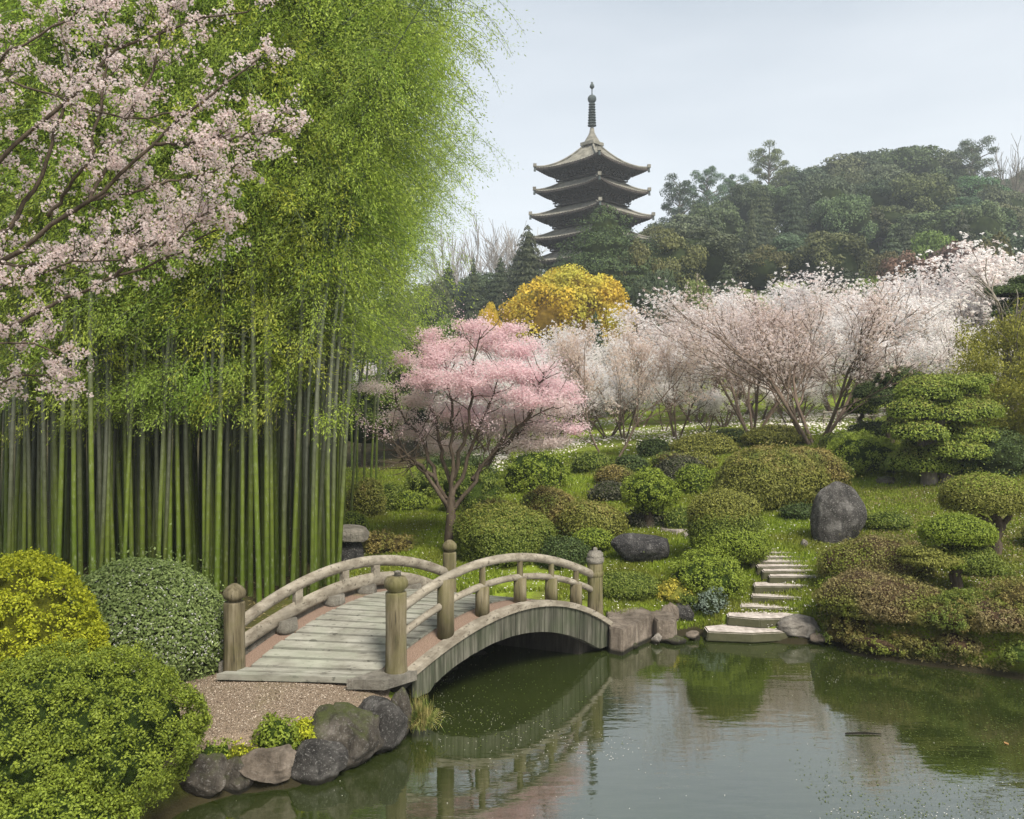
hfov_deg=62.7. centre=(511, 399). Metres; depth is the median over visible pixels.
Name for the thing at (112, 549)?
bamboo
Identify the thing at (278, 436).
bamboo
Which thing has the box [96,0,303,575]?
bamboo
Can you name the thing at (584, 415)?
cherry tree
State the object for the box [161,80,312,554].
bamboo
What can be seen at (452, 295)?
conifer
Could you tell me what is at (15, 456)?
bamboo
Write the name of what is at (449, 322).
tree
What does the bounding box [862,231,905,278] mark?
conifer
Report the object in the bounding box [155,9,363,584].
bamboo
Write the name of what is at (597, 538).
shrub
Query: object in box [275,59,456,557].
bamboo
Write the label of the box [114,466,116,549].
bamboo
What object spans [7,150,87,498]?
bamboo
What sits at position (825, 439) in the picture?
shrub
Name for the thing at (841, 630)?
shrub
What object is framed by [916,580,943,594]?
shrub
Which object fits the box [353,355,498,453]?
cherry tree
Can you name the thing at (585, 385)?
cherry tree
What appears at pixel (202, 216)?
cherry tree
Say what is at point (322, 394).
bamboo
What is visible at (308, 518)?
bamboo
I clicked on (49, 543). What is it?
bamboo
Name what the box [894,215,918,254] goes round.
conifer
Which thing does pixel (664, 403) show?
cherry tree
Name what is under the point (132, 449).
bamboo
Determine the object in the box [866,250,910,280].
tree
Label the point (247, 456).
bamboo
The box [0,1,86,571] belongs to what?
bamboo
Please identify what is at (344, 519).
bamboo
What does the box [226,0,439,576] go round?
bamboo
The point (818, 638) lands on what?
rock
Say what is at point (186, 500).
bamboo
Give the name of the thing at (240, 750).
shrub
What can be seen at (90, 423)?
bamboo
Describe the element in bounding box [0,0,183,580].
bamboo
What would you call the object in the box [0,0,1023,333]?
sky
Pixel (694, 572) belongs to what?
shrub
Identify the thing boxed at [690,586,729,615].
shrub
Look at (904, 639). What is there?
shrub
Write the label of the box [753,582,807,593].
stone step
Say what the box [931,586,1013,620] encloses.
shrub
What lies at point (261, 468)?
bamboo
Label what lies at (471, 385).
cherry tree
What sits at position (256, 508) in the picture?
bamboo
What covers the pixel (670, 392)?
cherry tree
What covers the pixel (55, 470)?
bamboo
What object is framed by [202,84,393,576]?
bamboo
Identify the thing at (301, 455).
bamboo
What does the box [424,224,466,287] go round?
bare tree
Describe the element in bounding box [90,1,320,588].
bamboo
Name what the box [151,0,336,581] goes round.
bamboo
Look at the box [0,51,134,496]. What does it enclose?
bamboo
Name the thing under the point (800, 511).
shrub
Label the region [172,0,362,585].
bamboo
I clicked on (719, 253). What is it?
tree
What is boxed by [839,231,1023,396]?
cherry tree
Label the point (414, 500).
shrub
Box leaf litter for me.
[3,505,395,628]
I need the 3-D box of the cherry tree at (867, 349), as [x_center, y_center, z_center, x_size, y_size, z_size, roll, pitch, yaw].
[9.094,-1.265,26.849,9.029,5.811,9.325,0,0,-37]
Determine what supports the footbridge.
on the ground at (178, 800)
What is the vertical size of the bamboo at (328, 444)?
9.936 m
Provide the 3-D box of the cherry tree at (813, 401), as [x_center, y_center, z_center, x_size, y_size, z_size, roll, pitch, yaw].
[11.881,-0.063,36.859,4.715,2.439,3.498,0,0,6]
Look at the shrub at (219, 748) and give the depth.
8.59 m
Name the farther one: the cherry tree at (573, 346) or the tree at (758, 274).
the tree at (758, 274)
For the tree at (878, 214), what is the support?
on the ground at (178, 800)
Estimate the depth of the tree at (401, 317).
87.09 m
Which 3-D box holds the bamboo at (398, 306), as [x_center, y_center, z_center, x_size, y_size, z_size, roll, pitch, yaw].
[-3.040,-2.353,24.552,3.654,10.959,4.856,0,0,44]
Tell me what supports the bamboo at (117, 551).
on the ground at (178, 800)
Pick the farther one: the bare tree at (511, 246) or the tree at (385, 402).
the bare tree at (511, 246)
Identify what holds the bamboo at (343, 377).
on the ground at (178, 800)
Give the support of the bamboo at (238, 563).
on the ground at (178, 800)
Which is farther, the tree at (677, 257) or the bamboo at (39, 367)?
the tree at (677, 257)
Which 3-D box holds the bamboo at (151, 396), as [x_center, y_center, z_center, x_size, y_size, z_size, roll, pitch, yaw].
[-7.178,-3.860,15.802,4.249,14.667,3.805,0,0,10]
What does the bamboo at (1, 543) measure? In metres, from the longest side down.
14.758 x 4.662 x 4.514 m
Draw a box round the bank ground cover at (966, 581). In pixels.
[815,470,1023,672]
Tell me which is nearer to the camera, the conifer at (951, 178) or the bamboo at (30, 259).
the bamboo at (30, 259)
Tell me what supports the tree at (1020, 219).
on the ground at (178, 800)
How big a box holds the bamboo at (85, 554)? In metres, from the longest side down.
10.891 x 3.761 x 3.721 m
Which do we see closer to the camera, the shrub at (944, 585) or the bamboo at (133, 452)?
the shrub at (944, 585)
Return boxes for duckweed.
[412,641,1023,818]
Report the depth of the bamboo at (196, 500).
16.50 m
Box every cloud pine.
[847,348,936,443]
[869,355,1015,484]
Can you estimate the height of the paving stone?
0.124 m
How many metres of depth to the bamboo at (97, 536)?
15.34 m
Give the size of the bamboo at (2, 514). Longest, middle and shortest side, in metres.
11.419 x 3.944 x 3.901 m
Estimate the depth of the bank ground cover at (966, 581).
14.17 m
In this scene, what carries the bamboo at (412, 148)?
on the ground at (178, 800)
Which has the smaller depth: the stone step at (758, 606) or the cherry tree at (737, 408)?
the stone step at (758, 606)
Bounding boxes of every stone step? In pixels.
[703,624,788,642]
[726,611,791,627]
[740,602,795,611]
[744,555,799,563]
[749,559,806,568]
[751,593,801,602]
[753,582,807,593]
[756,564,811,574]
[761,569,815,579]
[768,574,817,582]
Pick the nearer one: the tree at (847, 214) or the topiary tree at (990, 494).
the topiary tree at (990, 494)
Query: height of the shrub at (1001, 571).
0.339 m
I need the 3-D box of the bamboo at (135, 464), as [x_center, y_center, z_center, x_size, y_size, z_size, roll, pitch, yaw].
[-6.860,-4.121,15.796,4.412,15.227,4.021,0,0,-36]
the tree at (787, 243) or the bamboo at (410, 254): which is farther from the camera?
the tree at (787, 243)
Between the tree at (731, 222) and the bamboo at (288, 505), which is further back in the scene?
the tree at (731, 222)
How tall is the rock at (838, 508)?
1.462 m
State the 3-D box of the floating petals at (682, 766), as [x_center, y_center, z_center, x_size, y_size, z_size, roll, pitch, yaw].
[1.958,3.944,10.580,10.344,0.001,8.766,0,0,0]
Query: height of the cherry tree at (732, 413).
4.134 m
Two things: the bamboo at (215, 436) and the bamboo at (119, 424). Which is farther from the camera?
the bamboo at (215, 436)
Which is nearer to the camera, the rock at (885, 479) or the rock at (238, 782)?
the rock at (238, 782)
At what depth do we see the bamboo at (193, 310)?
15.09 m
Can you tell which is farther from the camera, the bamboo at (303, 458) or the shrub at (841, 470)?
the shrub at (841, 470)
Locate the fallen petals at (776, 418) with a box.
[361,407,1023,628]
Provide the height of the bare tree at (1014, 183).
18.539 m
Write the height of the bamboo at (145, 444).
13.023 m
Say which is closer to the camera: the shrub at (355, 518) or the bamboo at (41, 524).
the bamboo at (41, 524)
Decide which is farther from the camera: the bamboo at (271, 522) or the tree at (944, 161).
the tree at (944, 161)
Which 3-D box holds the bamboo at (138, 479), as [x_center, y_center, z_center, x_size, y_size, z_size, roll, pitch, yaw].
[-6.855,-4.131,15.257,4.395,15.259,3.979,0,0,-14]
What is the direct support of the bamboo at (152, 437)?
on the ground at (178, 800)
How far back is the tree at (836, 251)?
84.53 m
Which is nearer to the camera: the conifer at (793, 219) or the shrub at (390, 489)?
the shrub at (390, 489)
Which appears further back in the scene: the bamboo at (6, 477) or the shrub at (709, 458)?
the shrub at (709, 458)
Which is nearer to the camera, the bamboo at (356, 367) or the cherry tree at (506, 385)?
the bamboo at (356, 367)
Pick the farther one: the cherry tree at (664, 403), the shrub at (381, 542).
the cherry tree at (664, 403)
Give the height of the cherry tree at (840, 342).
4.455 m
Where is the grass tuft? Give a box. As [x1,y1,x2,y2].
[407,687,453,732]
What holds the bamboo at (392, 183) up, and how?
on the ground at (178, 800)
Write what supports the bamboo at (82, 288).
on the ground at (178, 800)
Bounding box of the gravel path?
[137,668,390,791]
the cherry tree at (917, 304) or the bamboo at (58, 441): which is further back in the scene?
the cherry tree at (917, 304)
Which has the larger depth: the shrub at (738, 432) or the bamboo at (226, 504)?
the shrub at (738, 432)
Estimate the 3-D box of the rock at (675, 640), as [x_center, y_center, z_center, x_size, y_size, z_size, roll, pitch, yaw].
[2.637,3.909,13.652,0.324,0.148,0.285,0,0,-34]
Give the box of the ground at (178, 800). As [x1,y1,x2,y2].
[0,236,1023,818]
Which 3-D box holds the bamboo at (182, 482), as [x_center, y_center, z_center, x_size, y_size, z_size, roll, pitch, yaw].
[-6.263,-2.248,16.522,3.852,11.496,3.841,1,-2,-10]
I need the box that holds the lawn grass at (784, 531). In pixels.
[335,418,1023,637]
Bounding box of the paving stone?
[660,527,685,534]
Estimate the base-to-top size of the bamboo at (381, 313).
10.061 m
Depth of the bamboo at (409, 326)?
33.10 m
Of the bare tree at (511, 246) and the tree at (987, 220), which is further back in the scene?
the bare tree at (511, 246)
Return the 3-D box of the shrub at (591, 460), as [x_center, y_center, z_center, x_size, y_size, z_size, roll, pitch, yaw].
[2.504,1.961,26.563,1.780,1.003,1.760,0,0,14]
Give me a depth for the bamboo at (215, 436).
26.43 m
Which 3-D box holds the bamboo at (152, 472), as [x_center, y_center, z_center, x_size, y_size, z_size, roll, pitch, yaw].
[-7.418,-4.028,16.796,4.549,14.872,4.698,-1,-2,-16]
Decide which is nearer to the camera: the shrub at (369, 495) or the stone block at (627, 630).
the stone block at (627, 630)
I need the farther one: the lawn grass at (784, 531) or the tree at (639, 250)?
the tree at (639, 250)
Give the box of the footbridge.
[217,540,614,697]
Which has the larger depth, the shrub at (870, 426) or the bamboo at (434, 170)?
the shrub at (870, 426)
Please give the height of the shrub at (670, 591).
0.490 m
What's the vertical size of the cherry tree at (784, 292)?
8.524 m
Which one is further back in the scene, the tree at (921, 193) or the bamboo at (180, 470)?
the tree at (921, 193)
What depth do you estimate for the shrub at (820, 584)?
14.67 m
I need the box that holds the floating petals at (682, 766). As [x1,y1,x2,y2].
[236,653,1021,818]
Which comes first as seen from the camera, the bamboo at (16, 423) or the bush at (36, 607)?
the bush at (36, 607)
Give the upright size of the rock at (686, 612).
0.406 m
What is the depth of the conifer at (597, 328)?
53.72 m
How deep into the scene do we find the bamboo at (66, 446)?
16.77 m
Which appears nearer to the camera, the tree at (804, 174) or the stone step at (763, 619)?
the stone step at (763, 619)
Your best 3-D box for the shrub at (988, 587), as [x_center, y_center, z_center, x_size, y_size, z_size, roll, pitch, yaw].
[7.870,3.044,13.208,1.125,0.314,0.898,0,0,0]
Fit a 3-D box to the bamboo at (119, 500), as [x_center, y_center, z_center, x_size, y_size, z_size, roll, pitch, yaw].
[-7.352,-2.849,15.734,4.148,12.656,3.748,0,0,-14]
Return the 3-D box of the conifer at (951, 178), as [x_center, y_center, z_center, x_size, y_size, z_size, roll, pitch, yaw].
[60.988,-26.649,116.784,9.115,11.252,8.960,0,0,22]
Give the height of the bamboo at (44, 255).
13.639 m
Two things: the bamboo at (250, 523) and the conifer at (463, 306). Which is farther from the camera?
the conifer at (463, 306)
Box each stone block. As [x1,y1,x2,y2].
[606,606,653,655]
[650,609,676,641]
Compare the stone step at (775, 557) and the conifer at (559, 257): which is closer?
the stone step at (775, 557)
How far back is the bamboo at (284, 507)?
14.58 m
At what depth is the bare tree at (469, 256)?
117.56 m
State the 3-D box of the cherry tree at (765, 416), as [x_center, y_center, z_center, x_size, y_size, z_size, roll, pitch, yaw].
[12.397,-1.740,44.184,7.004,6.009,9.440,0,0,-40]
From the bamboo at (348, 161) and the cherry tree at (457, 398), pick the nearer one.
the bamboo at (348, 161)
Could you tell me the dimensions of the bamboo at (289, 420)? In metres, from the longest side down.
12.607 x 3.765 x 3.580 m
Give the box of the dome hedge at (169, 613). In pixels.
[60,523,254,684]
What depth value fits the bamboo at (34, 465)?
17.02 m
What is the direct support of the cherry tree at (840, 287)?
on the ground at (178, 800)
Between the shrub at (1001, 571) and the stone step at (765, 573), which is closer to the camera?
the shrub at (1001, 571)
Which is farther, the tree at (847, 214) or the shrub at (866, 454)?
the tree at (847, 214)
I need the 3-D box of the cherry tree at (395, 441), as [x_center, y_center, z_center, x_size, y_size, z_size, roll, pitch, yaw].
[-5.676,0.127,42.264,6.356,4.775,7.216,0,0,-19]
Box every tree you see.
[0,0,313,407]
[348,380,407,466]
[350,292,594,551]
[353,329,388,374]
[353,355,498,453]
[353,360,462,446]
[363,356,448,458]
[369,291,416,345]
[381,323,452,446]
[391,361,504,442]
[406,277,453,327]
[408,358,564,452]
[423,212,493,288]
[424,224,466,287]
[434,318,480,431]
[439,327,534,427]
[441,345,539,446]
[457,271,507,309]
[457,353,507,440]
[458,316,603,436]
[461,356,581,455]
[465,215,540,275]
[477,302,501,337]
[480,320,632,445]
[483,221,549,277]
[498,263,639,353]
[510,354,607,438]
[529,329,652,429]
[536,392,613,437]
[543,314,715,460]
[559,375,678,437]
[574,350,658,438]
[581,316,710,426]
[585,294,629,353]
[595,279,757,422]
[618,238,665,307]
[619,287,842,430]
[619,464,682,528]
[621,336,724,438]
[623,273,962,445]
[630,267,683,368]
[632,228,708,295]
[636,263,840,415]
[640,225,674,235]
[643,213,718,238]
[643,363,703,430]
[644,225,752,281]
[647,173,703,226]
[663,386,746,429]
[673,279,715,405]
[675,336,786,426]
[684,166,728,210]
[689,200,746,238]
[698,318,851,419]
[709,262,867,414]
[713,173,749,202]
[720,183,774,233]
[725,376,842,423]
[729,244,791,307]
[729,279,946,410]
[748,139,799,188]
[755,330,851,420]
[758,184,805,230]
[761,256,965,411]
[765,232,811,291]
[770,165,826,188]
[772,286,842,308]
[784,180,819,213]
[790,229,875,289]
[801,173,856,226]
[807,206,892,243]
[808,153,866,178]
[809,193,878,242]
[814,318,940,418]
[820,267,1017,373]
[822,268,992,369]
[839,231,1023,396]
[841,275,880,354]
[841,308,997,382]
[843,147,890,171]
[843,379,880,423]
[853,178,897,245]
[855,163,906,184]
[863,204,918,254]
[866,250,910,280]
[870,250,937,307]
[872,144,948,181]
[884,208,966,242]
[888,172,960,213]
[888,235,1023,390]
[890,335,995,391]
[892,505,1015,591]
[897,310,1020,403]
[910,230,957,259]
[918,240,1019,335]
[926,240,974,290]
[927,457,1023,555]
[934,149,980,182]
[942,196,996,211]
[943,205,1019,232]
[944,200,1013,241]
[946,258,1023,443]
[948,135,1005,183]
[955,175,1011,198]
[964,231,1015,274]
[966,134,1023,195]
[968,230,1023,270]
[976,183,1023,214]
[981,266,1023,323]
[996,203,1023,232]
[1002,179,1023,192]
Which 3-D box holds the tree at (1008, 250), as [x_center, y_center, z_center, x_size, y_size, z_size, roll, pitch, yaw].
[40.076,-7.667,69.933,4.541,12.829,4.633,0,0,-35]
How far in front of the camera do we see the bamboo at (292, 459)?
18.60 m
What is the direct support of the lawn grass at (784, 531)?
on the ground at (178, 800)
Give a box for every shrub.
[200,737,233,759]
[225,737,257,758]
[249,712,302,749]
[291,716,316,741]
[346,469,393,516]
[346,507,372,527]
[361,527,419,555]
[382,472,408,511]
[393,478,434,512]
[401,464,449,496]
[416,450,500,479]
[433,465,506,511]
[447,492,564,572]
[457,490,526,519]
[495,442,571,493]
[506,472,582,532]
[531,525,598,569]
[551,485,632,536]
[569,523,616,551]
[570,446,615,473]
[579,560,660,603]
[582,467,626,503]
[586,459,636,482]
[612,440,653,471]
[630,430,670,457]
[647,446,691,467]
[652,439,707,481]
[656,577,697,602]
[661,419,744,456]
[661,498,689,528]
[661,543,751,599]
[669,480,779,572]
[671,457,714,493]
[674,443,720,469]
[675,590,700,607]
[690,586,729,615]
[700,435,843,509]
[712,419,752,442]
[739,408,822,446]
[777,441,861,498]
[777,494,816,519]
[802,526,940,581]
[803,545,951,631]
[814,576,830,588]
[816,409,886,448]
[816,611,874,647]
[824,428,904,476]
[844,416,904,439]
[844,627,907,655]
[864,503,925,533]
[877,590,991,633]
[883,628,949,658]
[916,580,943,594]
[928,581,967,589]
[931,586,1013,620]
[932,626,985,657]
[944,561,1015,578]
[949,618,1007,631]
[953,426,1023,477]
[953,590,1023,634]
[974,583,997,591]
[983,576,1023,608]
[995,636,1023,664]
[1007,523,1023,545]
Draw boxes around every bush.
[0,547,112,690]
[0,637,212,818]
[0,765,142,818]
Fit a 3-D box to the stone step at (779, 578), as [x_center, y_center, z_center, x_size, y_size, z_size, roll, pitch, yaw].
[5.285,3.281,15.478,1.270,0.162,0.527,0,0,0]
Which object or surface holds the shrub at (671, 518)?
on the ground at (178, 800)
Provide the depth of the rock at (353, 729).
9.00 m
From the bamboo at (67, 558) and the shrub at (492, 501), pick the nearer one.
the bamboo at (67, 558)
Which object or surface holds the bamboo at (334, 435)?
on the ground at (178, 800)
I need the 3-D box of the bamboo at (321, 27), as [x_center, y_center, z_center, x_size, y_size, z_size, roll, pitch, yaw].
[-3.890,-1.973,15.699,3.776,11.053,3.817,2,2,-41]
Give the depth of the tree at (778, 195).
119.83 m
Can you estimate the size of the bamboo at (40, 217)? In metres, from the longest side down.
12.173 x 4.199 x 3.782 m
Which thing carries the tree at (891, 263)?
on the ground at (178, 800)
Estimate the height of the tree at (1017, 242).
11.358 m
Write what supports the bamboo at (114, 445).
on the ground at (178, 800)
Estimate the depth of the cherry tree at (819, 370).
39.53 m
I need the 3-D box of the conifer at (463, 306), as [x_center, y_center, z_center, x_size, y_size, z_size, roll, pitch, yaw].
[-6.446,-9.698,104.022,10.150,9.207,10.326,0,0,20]
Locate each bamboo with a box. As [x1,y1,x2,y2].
[0,0,86,572]
[0,0,98,554]
[0,0,101,579]
[0,0,111,562]
[0,0,113,568]
[0,0,119,572]
[0,0,161,564]
[0,0,161,590]
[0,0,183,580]
[0,0,197,559]
[0,0,197,572]
[0,0,214,557]
[0,0,233,571]
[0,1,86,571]
[0,1,142,573]
[0,3,208,566]
[0,4,104,499]
[0,5,88,573]
[0,5,133,568]
[0,11,195,569]
[0,14,99,553]
[0,20,98,574]
[0,25,58,559]
[0,26,48,378]
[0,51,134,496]
[0,86,94,564]
[0,134,99,571]
[0,234,28,550]
[0,304,33,535]
[0,320,4,474]
[0,502,2,558]
[1,0,62,562]
[1,0,268,393]
[1,6,138,573]
[1,13,118,566]
[1,15,166,572]
[1,28,179,425]
[1,29,33,550]
[1,368,4,511]
[2,0,195,564]
[2,53,63,551]
[2,120,10,553]
[3,60,130,544]
[4,16,69,550]
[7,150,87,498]
[8,140,76,481]
[10,308,120,562]
[11,60,189,559]
[12,3,194,561]
[12,89,153,370]
[12,292,27,549]
[12,307,31,459]
[13,16,177,568]
[13,295,17,455]
[14,1,152,569]
[14,92,154,557]
[15,434,15,476]
[19,1,180,312]
[20,3,184,428]
[22,45,232,557]
[24,43,172,515]
[28,2,242,564]
[30,0,279,557]
[32,9,184,556]
[35,5,279,560]
[35,480,36,548]
[36,2,235,563]
[37,0,241,557]
[38,137,154,530]
[42,0,259,559]
[49,3,295,558]
[52,1,224,536]
[53,56,151,484]
[57,42,170,556]
[57,409,58,466]
[58,0,249,557]
[68,0,258,566]
[74,13,236,380]
[78,0,351,592]
[82,1,312,587]
[82,361,134,444]
[85,36,246,571]
[86,296,87,468]
[87,23,153,555]
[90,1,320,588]
[94,363,99,506]
[95,6,320,584]
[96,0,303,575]
[98,273,215,550]
[99,5,248,505]
[101,0,267,483]
[106,1,259,419]
[108,1,335,590]
[114,290,180,558]
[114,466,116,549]
[116,5,351,519]
[116,11,315,583]
[116,423,122,560]
[117,0,369,602]
[118,69,142,549]
[119,289,263,563]
[120,1,314,584]
[124,0,341,565]
[125,4,235,403]
[128,25,296,576]
[128,228,218,564]
[128,370,133,536]
[132,0,403,596]
[132,407,134,476]
[133,442,134,556]
[136,0,368,597]
[138,0,334,598]
[138,117,229,567]
[143,0,352,583]
[143,0,366,417]
[143,3,314,576]
[147,14,208,572]
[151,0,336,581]
[151,358,153,461]
[152,424,153,514]
[153,0,408,599]
[154,0,404,583]
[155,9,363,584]
[159,4,333,542]
[160,0,353,568]
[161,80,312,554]
[166,10,326,572]
[168,3,322,579]
[171,1,361,593]
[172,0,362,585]
[172,334,177,560]
[173,0,427,598]
[175,15,323,578]
[175,340,180,561]
[181,59,317,566]
[186,13,400,580]
[193,0,446,586]
[194,300,287,571]
[196,0,376,565]
[198,340,214,566]
[198,420,201,539]
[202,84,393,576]
[207,0,470,590]
[211,0,458,518]
[214,406,215,455]
[214,456,214,517]
[220,0,426,579]
[224,340,231,531]
[225,2,407,588]
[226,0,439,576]
[231,1,402,571]
[232,10,482,593]
[234,263,249,526]
[238,0,466,564]
[244,7,430,582]
[246,0,455,502]
[250,64,412,557]
[255,0,471,589]
[255,22,472,585]
[258,0,500,583]
[258,249,314,538]
[259,0,523,596]
[262,399,263,464]
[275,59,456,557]
[281,0,541,361]
[285,0,414,562]
[285,0,457,370]
[287,0,488,581]
[287,18,397,545]
[289,0,475,557]
[291,330,314,549]
[295,58,453,409]
[299,27,431,542]
[304,0,525,350]
[309,139,422,474]
[312,175,427,408]
[324,0,524,542]
[324,50,484,360]
[325,0,458,382]
[326,114,461,413]
[327,9,464,507]
[328,1,461,348]
[330,0,476,562]
[335,152,454,480]
[343,29,512,524]
[346,97,479,379]
[347,13,435,345]
[350,113,509,512]
[351,181,425,470]
[353,172,460,478]
[356,135,479,484]
[361,231,444,465]
[366,122,523,481]
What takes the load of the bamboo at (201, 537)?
on the ground at (178, 800)
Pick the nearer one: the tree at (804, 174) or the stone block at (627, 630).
the stone block at (627, 630)
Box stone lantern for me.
[341,524,369,560]
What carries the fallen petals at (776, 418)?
on the ground at (178, 800)
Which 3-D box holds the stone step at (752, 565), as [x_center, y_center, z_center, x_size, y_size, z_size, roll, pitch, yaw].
[5.168,3.146,16.099,1.356,0.165,0.417,0,0,-3]
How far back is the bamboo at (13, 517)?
15.58 m
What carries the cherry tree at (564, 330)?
on the ground at (178, 800)
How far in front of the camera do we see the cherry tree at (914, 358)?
38.72 m
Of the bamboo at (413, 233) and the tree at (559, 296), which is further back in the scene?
the tree at (559, 296)
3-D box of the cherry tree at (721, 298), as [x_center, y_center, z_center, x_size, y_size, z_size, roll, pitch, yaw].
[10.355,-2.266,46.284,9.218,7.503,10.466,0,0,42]
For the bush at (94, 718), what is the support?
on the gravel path
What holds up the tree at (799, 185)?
on the ground at (178, 800)
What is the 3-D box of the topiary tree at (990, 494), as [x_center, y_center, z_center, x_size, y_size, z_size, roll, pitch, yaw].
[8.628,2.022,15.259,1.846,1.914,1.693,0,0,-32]
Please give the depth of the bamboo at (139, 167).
14.35 m
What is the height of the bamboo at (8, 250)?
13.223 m
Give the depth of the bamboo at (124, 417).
14.36 m
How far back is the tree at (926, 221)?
101.74 m
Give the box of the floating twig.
[845,732,881,734]
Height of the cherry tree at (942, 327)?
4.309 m
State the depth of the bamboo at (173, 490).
16.37 m
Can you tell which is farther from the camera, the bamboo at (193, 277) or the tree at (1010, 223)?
the tree at (1010, 223)
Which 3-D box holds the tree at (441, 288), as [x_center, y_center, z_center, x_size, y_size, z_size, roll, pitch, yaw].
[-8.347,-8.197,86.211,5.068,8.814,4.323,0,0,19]
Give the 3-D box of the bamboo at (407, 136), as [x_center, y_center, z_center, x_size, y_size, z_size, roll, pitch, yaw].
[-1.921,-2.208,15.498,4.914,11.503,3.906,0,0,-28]
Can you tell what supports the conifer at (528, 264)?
on the ground at (178, 800)
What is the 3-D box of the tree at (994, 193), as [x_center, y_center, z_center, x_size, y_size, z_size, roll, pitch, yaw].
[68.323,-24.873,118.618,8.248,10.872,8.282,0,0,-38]
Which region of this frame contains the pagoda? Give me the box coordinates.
[529,82,656,270]
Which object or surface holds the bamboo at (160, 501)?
on the ground at (178, 800)
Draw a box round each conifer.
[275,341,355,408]
[353,313,399,379]
[440,261,467,334]
[455,287,468,320]
[463,255,483,336]
[475,257,511,320]
[494,225,548,316]
[506,253,519,279]
[523,203,684,350]
[551,252,568,272]
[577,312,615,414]
[686,199,695,214]
[704,212,743,295]
[710,263,760,315]
[734,209,773,253]
[739,186,781,252]
[743,202,758,252]
[774,181,808,234]
[778,189,806,280]
[800,214,815,235]
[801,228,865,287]
[829,268,855,294]
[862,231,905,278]
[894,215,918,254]
[941,168,966,204]
[949,209,976,250]
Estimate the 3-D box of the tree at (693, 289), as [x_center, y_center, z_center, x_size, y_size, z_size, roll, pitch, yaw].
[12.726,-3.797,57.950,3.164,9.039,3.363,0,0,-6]
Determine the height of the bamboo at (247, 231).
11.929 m
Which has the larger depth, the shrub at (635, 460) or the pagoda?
the pagoda
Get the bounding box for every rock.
[179,753,227,798]
[222,756,253,794]
[239,744,296,784]
[291,738,348,785]
[311,702,383,771]
[358,695,407,754]
[391,687,411,739]
[469,650,485,656]
[610,533,669,562]
[651,633,661,644]
[662,602,678,620]
[665,635,685,644]
[675,602,693,621]
[685,630,699,640]
[777,614,821,638]
[800,539,807,546]
[809,632,825,644]
[810,481,866,543]
[876,476,895,483]
[937,473,954,483]
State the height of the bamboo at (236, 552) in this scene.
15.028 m
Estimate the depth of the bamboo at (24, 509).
15.48 m
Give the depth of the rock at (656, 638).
13.56 m
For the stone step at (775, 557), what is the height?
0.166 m
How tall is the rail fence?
0.920 m
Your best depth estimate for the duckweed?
9.63 m
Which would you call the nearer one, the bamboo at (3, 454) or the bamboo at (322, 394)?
the bamboo at (322, 394)
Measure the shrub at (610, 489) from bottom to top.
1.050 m
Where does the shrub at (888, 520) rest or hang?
on the ground at (178, 800)
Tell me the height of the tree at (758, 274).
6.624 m
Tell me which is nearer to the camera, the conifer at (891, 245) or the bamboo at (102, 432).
the bamboo at (102, 432)
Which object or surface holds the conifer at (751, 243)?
on the ground at (178, 800)
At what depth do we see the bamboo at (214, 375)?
16.09 m
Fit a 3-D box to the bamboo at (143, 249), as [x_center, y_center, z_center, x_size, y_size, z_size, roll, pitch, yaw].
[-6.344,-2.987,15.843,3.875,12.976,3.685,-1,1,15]
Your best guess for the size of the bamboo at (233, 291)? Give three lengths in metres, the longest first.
12.657 x 4.371 x 4.324 m
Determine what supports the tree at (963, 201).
on the ground at (178, 800)
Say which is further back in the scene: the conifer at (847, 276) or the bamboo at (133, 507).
the conifer at (847, 276)
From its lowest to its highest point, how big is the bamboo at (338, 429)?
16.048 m
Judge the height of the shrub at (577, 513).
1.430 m
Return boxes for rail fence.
[822,408,885,425]
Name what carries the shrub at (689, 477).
on the ground at (178, 800)
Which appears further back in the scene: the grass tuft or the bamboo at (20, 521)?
the bamboo at (20, 521)
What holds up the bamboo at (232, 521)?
on the ground at (178, 800)
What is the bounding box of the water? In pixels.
[172,635,1023,818]
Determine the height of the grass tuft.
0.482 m
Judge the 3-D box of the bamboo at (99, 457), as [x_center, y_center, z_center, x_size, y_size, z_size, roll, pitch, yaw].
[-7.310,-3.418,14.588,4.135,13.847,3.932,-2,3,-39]
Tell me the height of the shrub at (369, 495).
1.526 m
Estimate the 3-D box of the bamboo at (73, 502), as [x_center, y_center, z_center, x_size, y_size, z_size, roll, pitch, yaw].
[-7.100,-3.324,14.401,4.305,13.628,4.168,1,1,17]
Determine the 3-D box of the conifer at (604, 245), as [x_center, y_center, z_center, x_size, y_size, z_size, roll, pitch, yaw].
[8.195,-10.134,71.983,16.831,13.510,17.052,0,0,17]
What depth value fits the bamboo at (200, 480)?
17.42 m
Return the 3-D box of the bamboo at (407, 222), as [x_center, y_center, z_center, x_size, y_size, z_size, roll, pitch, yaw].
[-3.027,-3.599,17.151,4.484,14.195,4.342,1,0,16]
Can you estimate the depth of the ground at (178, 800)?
17.02 m
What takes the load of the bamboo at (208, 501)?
on the ground at (178, 800)
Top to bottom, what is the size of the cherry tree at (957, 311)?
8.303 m
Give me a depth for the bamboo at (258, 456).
16.72 m
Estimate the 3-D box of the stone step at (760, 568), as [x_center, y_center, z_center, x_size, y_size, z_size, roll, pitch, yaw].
[5.246,3.185,15.872,1.402,0.163,0.420,0,0,-2]
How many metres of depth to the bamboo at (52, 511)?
15.46 m

